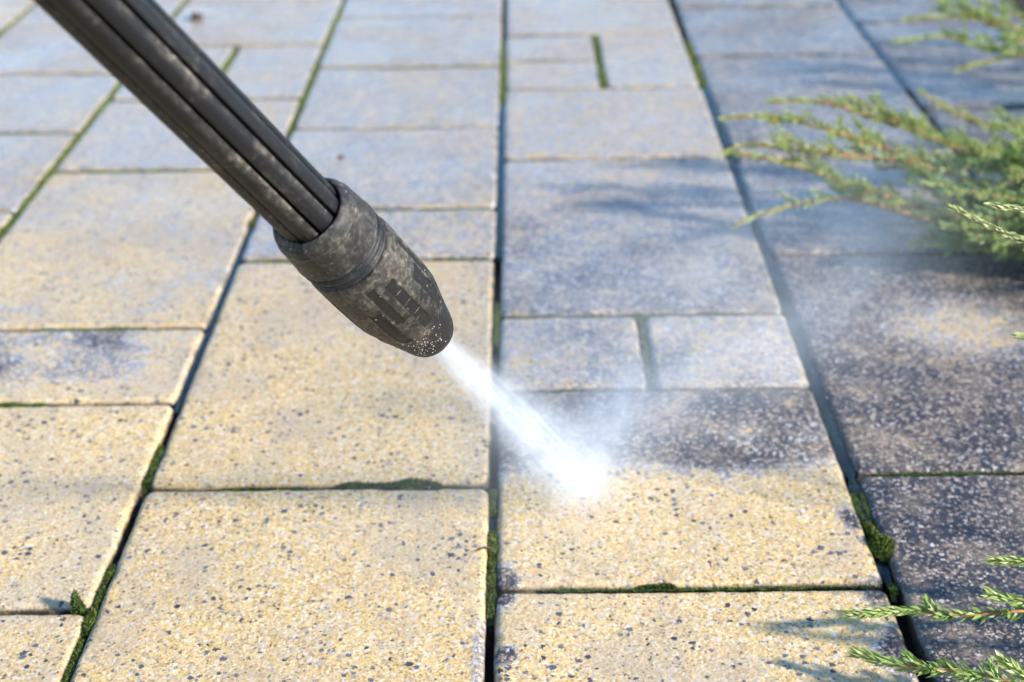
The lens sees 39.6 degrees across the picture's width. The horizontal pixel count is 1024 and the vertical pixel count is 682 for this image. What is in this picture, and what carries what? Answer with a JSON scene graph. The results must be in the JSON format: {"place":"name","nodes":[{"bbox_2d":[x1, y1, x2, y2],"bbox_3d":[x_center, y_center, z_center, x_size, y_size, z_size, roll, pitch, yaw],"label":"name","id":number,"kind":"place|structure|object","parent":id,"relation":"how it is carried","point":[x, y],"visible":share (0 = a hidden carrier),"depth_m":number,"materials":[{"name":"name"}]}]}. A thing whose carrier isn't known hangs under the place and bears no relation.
{"place":"outdoors","nodes":[
{"label":"outdoors","id":0,"kind":"place"},
{"bbox_2d":[33,0,453,356],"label":"pressure washer lance","id":1,"kind":"object","parent":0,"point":[348,253],"visible":1,"depth_m":0.53,"materials":[{"name":"black plastic"}]},
{"bbox_2d":[0,0,1023,681],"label":"pavement","id":2,"kind":"structure","parent":0,"point":[318,396],"depth_m":0.93,"materials":[{"name":"concrete"}]},
{"bbox_2d":[69,588,88,615],"bbox_3d":[-0.218,0.133,0.715,0.009,0.020,0.008,-1,28,0],"label":"moss clump","id":3,"kind":"object","parent":2,"relation":"on","point":[76,603],"visible":1,"depth_m":0.71,"materials":[{"name":"green plant"}]},
{"bbox_2d":[190,12,203,20],"bbox_3d":[-0.374,-0.386,1.691,0.017,0.010,0.020,-1,28,0],"label":"dead leaf","id":4,"kind":"object","parent":2,"relation":"on","point":[195,16],"visible":1,"depth_m":1.69,"materials":[{"name":"brown plant"}]},
{"bbox_2d":[334,476,442,489],"bbox_3d":[-0.071,0.083,0.813,0.063,0.011,0.012,-1,28,0],"label":"moss clump","id":5,"kind":"object","parent":2,"relation":"on","point":[411,483],"visible":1,"depth_m":0.81,"materials":[{"name":"green plant"}]},
{"bbox_2d":[475,546,493,551],"bbox_3d":[-0.014,0.111,0.755,0.010,0.003,0.006,-1,28,0],"label":"twig","id":6,"kind":"object","parent":2,"relation":"on","point":[483,547],"visible":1,"depth_m":0.76,"materials":[{"name":"brown plant"}]},
{"bbox_2d":[0,0,1023,681],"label":"joint moss","id":7,"kind":"object","parent":2,"relation":"on","point":[90,618],"visible":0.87,"depth_m":0.99,"materials":[{"name":"green plant"}]},
{"bbox_2d":[175,0,908,582],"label":"paving joint","id":8,"kind":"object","parent":2,"relation":"on","point":[831,426],"depth_m":1.04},
{"bbox_2d":[483,297,826,492],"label":"spray droplets","id":9,"kind":"object","parent":2,"relation":"on","point":[628,398],"visible":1,"depth_m":0.84,"materials":[{"name":"white liquid"}]},
{"bbox_2d":[637,581,675,592],"bbox_3d":[0.074,0.127,0.729,0.021,0.008,0.008,-1,28,0],"label":"moss clump","id":10,"kind":"object","parent":2,"relation":"on","point":[664,585],"visible":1,"depth_m":0.73,"materials":[{"name":"green plant"}]},
{"bbox_2d":[861,521,895,562],"bbox_3d":[0.194,0.106,0.760,0.019,0.013,0.035,-14,31,-23],"label":"moss clump","id":11,"kind":"object","parent":2,"relation":"on","point":[881,546],"visible":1,"depth_m":0.75,"materials":[{"name":"green plant"}]},
{"bbox_2d":[1005,0,1023,13],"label":"ground","id":12,"kind":"structure","parent":0,"point":[1019,4],"depth_m":1.87,"materials":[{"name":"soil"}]},
{"bbox_2d":[715,88,1023,260],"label":"juniper shrub","id":13,"kind":"object","parent":12,"relation":"on","point":[997,157],"visible":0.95,"depth_m":1.09,"materials":[{"name":"green plant"}]},
{"bbox_2d":[835,202,1023,681],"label":"juniper shrub","id":14,"kind":"object","parent":12,"relation":"on","point":[957,672],"visible":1,"depth_m":0.67,"materials":[{"name":"green plant"}]},
{"bbox_2d":[891,0,1023,72],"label":"juniper shrub","id":15,"kind":"object","parent":12,"relation":"on","point":[989,19],"visible":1,"depth_m":1.39,"materials":[{"name":"green plant"}]}
]}

